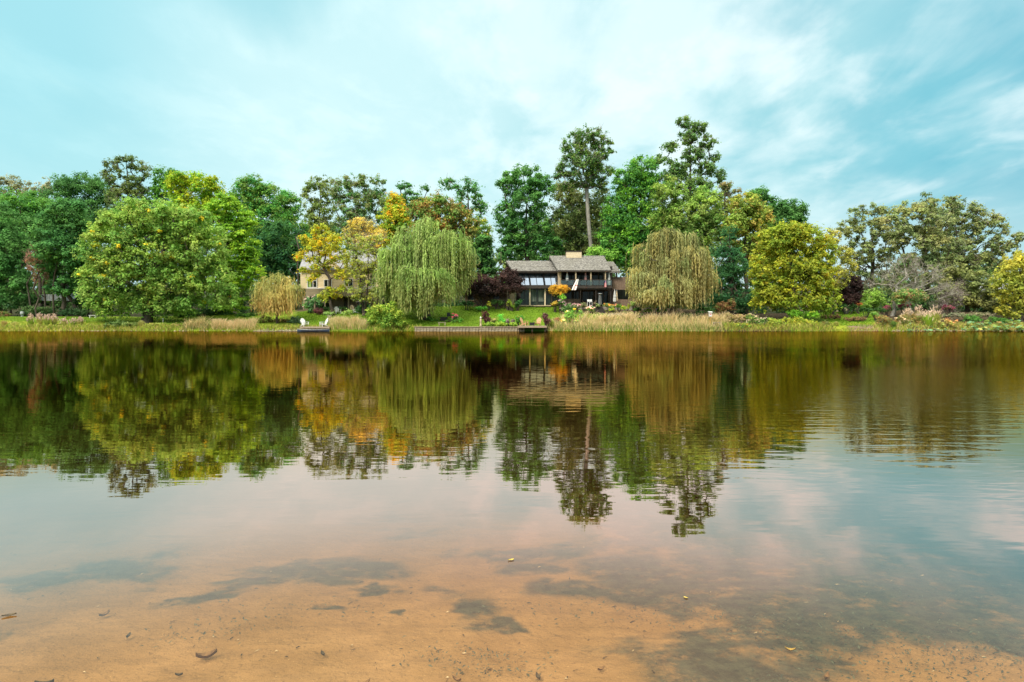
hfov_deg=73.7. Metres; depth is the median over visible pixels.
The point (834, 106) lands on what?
sky
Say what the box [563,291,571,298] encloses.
window
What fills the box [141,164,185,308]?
broadleaf tree
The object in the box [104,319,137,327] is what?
bush
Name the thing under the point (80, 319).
grass clump
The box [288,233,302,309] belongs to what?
tree trunk
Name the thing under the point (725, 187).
maple tree
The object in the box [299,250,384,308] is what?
house
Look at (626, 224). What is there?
oak tree
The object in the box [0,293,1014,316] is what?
undergrowth
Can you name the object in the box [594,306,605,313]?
garden steps
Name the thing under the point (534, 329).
bank
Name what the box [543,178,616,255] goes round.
broadleaf tree
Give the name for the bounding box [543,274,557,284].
sloping window
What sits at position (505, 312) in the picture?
lawn grass
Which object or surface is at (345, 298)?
window
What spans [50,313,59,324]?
grass clump
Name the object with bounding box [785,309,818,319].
bush
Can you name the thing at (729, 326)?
shore grass
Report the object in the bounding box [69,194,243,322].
round tree
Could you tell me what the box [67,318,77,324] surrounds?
grass clump
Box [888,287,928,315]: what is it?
crape myrtle
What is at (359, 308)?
shrub
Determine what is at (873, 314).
shrub
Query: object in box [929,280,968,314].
bare tree
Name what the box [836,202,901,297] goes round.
broadleaf tree
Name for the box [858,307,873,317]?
shrub
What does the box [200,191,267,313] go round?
maple tree
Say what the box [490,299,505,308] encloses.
shrub
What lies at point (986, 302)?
broadleaf tree
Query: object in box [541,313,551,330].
shrub
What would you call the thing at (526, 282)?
sloping window
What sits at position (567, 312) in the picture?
flower clump
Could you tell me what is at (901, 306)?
flower clump
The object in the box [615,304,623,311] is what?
flower clump
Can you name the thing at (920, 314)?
grass clump
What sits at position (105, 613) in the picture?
fallen leaf
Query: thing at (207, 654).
fallen leaf
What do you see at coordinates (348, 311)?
shrub
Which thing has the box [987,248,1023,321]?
broadleaf tree
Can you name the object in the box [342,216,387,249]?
broadleaf tree
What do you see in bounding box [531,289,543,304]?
window
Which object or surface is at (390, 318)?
bush
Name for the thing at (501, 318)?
shrub
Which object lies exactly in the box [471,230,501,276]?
broadleaf tree
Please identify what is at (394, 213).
maple tree
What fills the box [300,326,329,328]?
dock
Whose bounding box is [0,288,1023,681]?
ground
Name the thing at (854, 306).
shrub
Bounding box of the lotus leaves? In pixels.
[906,319,1023,330]
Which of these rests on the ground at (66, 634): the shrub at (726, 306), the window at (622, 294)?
the shrub at (726, 306)
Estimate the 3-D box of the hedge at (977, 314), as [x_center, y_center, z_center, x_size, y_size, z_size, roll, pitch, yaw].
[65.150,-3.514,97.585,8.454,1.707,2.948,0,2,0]
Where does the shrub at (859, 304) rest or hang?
on the ground at (66, 634)
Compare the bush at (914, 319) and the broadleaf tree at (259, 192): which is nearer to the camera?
the bush at (914, 319)
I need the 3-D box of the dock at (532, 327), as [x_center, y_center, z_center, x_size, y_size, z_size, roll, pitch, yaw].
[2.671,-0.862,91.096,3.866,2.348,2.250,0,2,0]
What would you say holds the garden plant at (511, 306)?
on the ground at (66, 634)
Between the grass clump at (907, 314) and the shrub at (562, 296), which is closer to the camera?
the grass clump at (907, 314)
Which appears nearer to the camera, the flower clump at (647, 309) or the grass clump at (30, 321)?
the grass clump at (30, 321)
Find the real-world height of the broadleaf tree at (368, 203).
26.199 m
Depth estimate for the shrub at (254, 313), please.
102.63 m
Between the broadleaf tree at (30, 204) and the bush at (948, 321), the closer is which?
the bush at (948, 321)
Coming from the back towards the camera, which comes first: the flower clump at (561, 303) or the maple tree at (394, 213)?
the maple tree at (394, 213)
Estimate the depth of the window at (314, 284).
104.88 m
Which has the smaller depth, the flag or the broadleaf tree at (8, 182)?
the flag
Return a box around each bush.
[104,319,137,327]
[365,301,407,327]
[717,322,751,327]
[720,312,745,323]
[744,313,767,325]
[765,316,819,325]
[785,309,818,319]
[875,315,896,326]
[895,315,911,324]
[908,312,925,325]
[933,317,957,327]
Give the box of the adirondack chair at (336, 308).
[334,306,340,313]
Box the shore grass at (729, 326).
[0,321,1023,330]
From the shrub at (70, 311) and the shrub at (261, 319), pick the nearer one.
the shrub at (261, 319)
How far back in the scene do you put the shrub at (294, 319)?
94.78 m
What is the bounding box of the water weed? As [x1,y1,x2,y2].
[141,570,1023,681]
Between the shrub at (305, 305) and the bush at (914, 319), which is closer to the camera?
the bush at (914, 319)
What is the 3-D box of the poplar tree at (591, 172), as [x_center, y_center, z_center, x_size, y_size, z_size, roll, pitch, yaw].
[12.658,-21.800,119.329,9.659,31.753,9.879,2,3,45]
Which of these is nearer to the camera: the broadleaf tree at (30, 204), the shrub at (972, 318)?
the shrub at (972, 318)
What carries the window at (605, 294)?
in the house at (541, 276)
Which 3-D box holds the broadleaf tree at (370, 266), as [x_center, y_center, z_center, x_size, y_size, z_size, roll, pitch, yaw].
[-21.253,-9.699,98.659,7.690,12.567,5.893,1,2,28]
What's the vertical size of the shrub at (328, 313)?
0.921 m
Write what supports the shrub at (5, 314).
on the ground at (66, 634)
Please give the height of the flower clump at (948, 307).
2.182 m
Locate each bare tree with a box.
[862,251,965,315]
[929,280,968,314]
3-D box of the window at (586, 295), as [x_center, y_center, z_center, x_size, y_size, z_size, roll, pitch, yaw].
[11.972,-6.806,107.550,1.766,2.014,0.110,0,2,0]
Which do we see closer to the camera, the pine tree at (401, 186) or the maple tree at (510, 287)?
the maple tree at (510, 287)
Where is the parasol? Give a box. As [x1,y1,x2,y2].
[613,289,615,304]
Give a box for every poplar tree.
[549,123,616,246]
[652,114,727,218]
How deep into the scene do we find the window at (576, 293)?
107.56 m
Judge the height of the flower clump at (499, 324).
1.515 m
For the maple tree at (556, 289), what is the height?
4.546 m
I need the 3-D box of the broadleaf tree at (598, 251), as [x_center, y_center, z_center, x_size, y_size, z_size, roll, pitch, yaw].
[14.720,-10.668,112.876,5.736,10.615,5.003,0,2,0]
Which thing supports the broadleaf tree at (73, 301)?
on the ground at (66, 634)
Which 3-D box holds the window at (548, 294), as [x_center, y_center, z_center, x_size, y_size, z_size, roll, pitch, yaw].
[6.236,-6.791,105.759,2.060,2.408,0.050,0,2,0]
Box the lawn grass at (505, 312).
[0,305,873,326]
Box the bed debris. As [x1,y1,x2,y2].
[0,547,1019,681]
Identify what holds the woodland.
on the ground at (66, 634)
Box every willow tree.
[249,271,305,322]
[370,215,481,319]
[625,225,722,315]
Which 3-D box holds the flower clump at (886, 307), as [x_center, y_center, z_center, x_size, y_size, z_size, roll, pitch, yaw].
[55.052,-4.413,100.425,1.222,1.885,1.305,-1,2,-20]
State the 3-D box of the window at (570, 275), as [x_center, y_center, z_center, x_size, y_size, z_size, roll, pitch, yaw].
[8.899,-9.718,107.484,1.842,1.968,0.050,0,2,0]
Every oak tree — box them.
[491,163,570,260]
[594,152,670,269]
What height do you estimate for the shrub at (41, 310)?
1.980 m
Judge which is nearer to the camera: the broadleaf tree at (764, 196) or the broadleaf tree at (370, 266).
the broadleaf tree at (370, 266)
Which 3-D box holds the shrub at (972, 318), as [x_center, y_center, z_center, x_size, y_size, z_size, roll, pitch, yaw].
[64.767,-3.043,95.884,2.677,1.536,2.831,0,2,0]
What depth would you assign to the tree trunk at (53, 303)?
104.72 m
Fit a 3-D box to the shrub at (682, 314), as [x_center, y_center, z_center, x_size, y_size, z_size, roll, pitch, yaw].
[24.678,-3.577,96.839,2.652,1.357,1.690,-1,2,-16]
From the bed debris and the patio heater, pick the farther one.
the patio heater
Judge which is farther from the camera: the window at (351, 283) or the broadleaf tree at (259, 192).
the broadleaf tree at (259, 192)
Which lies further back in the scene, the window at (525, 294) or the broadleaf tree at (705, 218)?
the broadleaf tree at (705, 218)
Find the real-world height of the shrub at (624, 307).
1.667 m
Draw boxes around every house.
[41,287,77,315]
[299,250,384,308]
[463,251,639,309]
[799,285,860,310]
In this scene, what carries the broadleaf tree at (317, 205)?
on the ground at (66, 634)
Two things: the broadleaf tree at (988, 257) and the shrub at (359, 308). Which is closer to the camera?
the shrub at (359, 308)
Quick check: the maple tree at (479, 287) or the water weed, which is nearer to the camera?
the water weed
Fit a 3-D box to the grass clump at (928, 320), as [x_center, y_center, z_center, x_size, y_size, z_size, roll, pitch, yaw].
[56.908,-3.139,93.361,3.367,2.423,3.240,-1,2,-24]
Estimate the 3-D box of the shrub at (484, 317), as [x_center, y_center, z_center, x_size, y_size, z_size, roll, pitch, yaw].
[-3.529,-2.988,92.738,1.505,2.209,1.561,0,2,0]
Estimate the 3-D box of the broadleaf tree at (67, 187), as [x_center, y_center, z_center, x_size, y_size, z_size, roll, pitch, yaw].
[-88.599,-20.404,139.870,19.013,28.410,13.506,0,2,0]
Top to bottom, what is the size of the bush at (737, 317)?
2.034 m
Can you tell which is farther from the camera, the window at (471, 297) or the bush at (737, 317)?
the window at (471, 297)
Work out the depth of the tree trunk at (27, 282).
109.71 m
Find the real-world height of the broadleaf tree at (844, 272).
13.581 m
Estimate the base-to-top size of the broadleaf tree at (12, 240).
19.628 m
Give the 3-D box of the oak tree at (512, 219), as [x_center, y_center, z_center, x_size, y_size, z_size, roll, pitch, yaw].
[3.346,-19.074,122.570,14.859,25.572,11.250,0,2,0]
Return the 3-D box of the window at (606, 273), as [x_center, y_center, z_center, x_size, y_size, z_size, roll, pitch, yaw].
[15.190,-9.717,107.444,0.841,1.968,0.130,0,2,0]
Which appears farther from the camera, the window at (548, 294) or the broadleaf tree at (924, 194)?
the broadleaf tree at (924, 194)
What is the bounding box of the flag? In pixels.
[572,279,578,289]
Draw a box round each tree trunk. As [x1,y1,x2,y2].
[21,252,36,316]
[40,271,46,311]
[48,261,58,315]
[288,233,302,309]
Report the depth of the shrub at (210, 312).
104.02 m
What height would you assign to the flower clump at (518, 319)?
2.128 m
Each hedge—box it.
[821,313,841,319]
[842,315,866,320]
[943,310,995,321]
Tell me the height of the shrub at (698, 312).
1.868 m
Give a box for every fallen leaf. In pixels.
[99,610,109,615]
[195,648,216,657]
[824,671,829,679]
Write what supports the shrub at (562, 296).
on the ground at (66, 634)
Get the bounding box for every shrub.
[0,311,10,316]
[20,305,57,315]
[57,306,87,316]
[173,308,234,317]
[231,311,262,316]
[256,315,289,322]
[287,316,300,322]
[302,294,324,312]
[313,307,324,314]
[323,306,347,310]
[323,311,335,315]
[341,308,353,314]
[354,302,369,312]
[426,315,458,322]
[451,313,457,318]
[459,300,475,309]
[481,311,489,322]
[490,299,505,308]
[497,314,505,326]
[514,298,523,310]
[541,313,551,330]
[550,300,557,311]
[557,293,566,311]
[580,302,586,311]
[621,303,630,313]
[677,312,693,317]
[694,307,715,318]
[712,298,736,316]
[837,303,858,314]
[855,302,862,313]
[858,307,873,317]
[870,311,878,319]
[877,308,887,315]
[961,314,981,323]
[988,316,1007,323]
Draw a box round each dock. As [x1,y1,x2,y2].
[297,329,329,330]
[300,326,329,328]
[518,326,546,330]
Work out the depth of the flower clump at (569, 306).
100.03 m
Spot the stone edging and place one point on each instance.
(643, 313)
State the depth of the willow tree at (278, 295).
93.11 m
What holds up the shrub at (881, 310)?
on the ground at (66, 634)
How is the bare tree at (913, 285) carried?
on the ground at (66, 634)
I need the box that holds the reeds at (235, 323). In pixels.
[179,315,257,330]
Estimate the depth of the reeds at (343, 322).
91.86 m
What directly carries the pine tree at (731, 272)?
on the ground at (66, 634)
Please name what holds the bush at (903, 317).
on the ground at (66, 634)
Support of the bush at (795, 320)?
on the ground at (66, 634)
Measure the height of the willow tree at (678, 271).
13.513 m
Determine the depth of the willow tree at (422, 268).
94.47 m
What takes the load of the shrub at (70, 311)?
on the ground at (66, 634)
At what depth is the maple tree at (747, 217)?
108.37 m
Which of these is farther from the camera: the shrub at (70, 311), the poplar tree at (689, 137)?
the poplar tree at (689, 137)
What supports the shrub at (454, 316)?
on the ground at (66, 634)
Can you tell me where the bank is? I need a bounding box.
[414,327,543,330]
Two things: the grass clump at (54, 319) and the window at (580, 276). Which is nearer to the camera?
the grass clump at (54, 319)
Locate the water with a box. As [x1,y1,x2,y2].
[0,331,1023,599]
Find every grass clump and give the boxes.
[25,313,34,325]
[35,313,42,323]
[39,314,53,324]
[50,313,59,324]
[59,318,68,325]
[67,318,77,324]
[77,316,85,324]
[901,307,912,321]
[912,305,924,318]
[917,309,937,325]
[925,305,944,322]
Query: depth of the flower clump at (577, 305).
100.67 m
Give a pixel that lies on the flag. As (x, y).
(575, 285)
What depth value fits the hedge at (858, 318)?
97.14 m
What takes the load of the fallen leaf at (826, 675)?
on the ground at (66, 634)
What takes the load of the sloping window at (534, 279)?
in the house at (541, 276)
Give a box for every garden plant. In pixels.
[474,306,486,310]
[506,299,515,310]
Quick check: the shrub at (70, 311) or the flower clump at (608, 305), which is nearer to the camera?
the flower clump at (608, 305)
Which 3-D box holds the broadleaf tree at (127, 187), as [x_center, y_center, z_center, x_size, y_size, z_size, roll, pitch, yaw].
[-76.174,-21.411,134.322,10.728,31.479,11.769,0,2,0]
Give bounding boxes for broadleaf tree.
[0,174,37,231]
[0,186,58,298]
[0,200,40,314]
[19,176,54,306]
[23,242,51,316]
[24,196,92,315]
[35,170,119,306]
[35,263,102,316]
[97,154,154,309]
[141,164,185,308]
[220,173,313,307]
[243,216,306,285]
[292,223,356,314]
[298,175,341,249]
[329,172,391,248]
[340,232,385,315]
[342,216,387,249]
[437,173,490,242]
[457,217,493,271]
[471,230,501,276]
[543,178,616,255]
[584,244,618,261]
[643,173,727,309]
[745,219,843,320]
[750,183,782,270]
[767,196,810,307]
[824,225,858,314]
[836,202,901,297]
[859,288,891,310]
[872,198,972,309]
[913,191,969,291]
[929,260,1010,312]
[934,194,1023,294]
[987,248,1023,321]
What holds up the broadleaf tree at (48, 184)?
on the ground at (66, 634)
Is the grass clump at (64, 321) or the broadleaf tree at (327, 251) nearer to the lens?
the grass clump at (64, 321)
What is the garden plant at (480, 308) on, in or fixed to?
on the ground at (66, 634)
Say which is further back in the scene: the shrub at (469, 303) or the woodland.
the woodland
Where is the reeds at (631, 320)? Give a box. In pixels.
[547,309,729,330]
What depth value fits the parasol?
103.74 m
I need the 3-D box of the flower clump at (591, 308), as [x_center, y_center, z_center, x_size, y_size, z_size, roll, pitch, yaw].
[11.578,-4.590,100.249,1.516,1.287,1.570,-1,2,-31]
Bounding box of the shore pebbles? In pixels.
[69,329,1006,330]
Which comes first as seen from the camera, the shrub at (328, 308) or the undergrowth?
the shrub at (328, 308)
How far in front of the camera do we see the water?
9.01 m
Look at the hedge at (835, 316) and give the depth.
99.33 m
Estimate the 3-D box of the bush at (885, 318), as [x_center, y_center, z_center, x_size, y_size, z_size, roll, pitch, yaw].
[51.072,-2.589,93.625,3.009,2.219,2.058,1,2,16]
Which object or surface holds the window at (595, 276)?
in the house at (541, 276)
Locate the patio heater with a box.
[598,293,601,304]
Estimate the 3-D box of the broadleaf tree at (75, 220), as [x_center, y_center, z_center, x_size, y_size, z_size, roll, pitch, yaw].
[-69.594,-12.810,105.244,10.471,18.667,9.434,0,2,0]
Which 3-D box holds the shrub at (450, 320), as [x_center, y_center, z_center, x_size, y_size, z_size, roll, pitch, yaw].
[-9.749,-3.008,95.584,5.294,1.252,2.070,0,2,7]
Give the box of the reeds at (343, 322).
[327,313,370,329]
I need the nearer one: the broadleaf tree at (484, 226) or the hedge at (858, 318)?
the hedge at (858, 318)
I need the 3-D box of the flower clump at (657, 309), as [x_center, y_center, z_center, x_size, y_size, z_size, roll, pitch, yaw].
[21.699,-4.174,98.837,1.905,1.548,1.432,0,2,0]
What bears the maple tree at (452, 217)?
on the ground at (66, 634)
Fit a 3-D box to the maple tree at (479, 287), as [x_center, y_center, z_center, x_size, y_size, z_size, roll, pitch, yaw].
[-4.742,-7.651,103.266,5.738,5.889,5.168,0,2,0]
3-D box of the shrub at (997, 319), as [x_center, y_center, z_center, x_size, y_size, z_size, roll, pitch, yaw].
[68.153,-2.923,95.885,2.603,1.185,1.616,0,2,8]
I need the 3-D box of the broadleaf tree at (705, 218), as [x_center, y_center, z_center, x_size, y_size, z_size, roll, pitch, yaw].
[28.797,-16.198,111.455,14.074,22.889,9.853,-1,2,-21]
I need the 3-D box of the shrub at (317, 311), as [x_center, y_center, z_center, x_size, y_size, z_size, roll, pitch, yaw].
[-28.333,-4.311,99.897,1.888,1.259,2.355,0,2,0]
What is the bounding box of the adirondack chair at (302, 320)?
[300,318,308,325]
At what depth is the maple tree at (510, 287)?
102.07 m
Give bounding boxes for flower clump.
[482,321,517,326]
[514,315,525,326]
[558,299,567,312]
[559,303,575,311]
[560,308,578,323]
[573,303,580,311]
[586,305,594,312]
[603,303,614,311]
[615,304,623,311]
[644,307,652,315]
[656,307,667,316]
[883,305,890,315]
[898,303,911,313]
[941,304,954,317]
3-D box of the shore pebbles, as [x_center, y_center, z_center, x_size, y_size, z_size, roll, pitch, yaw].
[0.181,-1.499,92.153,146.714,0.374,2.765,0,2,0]
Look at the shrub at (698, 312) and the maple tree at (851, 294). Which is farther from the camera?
the maple tree at (851, 294)
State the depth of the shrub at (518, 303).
102.56 m
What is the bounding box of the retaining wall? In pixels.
[415,327,524,330]
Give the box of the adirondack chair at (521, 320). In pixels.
[520,317,527,325]
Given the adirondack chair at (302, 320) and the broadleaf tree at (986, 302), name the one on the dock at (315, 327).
the adirondack chair at (302, 320)
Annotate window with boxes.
[307,278,316,287]
[324,280,331,286]
[344,279,352,286]
[344,297,349,306]
[468,292,474,300]
[519,274,528,284]
[521,289,528,304]
[529,274,543,284]
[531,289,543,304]
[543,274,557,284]
[546,289,558,304]
[563,273,573,284]
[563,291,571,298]
[574,291,578,298]
[577,273,588,284]
[582,291,593,303]
[592,273,603,284]
[597,291,608,303]
[606,273,610,284]
[613,290,628,298]
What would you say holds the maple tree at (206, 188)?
on the ground at (66, 634)
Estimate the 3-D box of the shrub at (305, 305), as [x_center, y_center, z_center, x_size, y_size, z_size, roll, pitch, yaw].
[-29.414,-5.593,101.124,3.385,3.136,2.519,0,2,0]
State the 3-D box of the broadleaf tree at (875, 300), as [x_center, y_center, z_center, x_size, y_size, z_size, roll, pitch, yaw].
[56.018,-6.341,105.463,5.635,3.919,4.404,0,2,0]
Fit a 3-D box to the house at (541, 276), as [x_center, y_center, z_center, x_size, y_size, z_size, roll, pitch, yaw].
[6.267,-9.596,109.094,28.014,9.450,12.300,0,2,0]
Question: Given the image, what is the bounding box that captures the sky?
[0,0,1023,288]
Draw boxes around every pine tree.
[386,180,429,223]
[703,222,756,313]
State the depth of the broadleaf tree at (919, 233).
112.03 m
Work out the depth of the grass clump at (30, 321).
93.95 m
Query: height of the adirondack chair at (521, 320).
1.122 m
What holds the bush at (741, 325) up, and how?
on the ground at (66, 634)
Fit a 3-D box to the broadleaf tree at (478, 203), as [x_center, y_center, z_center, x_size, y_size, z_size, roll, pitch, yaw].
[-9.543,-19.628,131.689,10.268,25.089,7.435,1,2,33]
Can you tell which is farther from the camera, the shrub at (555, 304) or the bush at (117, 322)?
the shrub at (555, 304)
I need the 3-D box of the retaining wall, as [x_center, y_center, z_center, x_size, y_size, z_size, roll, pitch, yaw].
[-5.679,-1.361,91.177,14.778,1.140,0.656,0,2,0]
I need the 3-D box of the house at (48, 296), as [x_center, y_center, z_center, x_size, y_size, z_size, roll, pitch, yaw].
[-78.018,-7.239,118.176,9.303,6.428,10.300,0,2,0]
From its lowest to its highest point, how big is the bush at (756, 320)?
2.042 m
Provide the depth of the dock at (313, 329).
90.04 m
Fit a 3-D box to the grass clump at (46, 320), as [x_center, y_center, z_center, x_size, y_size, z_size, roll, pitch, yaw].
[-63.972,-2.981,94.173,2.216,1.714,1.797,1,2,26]
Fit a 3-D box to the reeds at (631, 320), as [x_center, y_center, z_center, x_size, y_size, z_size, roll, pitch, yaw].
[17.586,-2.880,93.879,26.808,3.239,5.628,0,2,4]
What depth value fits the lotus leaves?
92.34 m
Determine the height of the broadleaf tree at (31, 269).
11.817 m
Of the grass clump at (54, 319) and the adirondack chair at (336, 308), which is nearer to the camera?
the grass clump at (54, 319)
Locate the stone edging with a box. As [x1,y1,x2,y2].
[606,313,670,316]
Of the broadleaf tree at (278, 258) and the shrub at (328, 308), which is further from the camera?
the broadleaf tree at (278, 258)
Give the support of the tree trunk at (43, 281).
on the ground at (66, 634)
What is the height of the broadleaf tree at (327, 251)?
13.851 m
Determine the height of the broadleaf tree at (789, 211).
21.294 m
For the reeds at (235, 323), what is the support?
on the ground at (66, 634)
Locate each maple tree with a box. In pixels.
[157,170,229,308]
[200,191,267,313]
[374,190,413,304]
[403,189,481,300]
[464,272,496,306]
[488,267,527,309]
[548,283,570,311]
[712,181,744,283]
[719,190,776,313]
[833,274,868,313]
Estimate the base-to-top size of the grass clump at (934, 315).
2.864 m
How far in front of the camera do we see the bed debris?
4.18 m
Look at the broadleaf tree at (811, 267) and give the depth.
95.44 m
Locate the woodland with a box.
[3,205,1022,305]
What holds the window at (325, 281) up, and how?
in the house at (316, 287)
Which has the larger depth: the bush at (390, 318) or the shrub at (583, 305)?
the shrub at (583, 305)
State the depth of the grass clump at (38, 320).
94.43 m
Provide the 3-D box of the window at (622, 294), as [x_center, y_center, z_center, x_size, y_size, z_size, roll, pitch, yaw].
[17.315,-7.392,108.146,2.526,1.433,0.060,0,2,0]

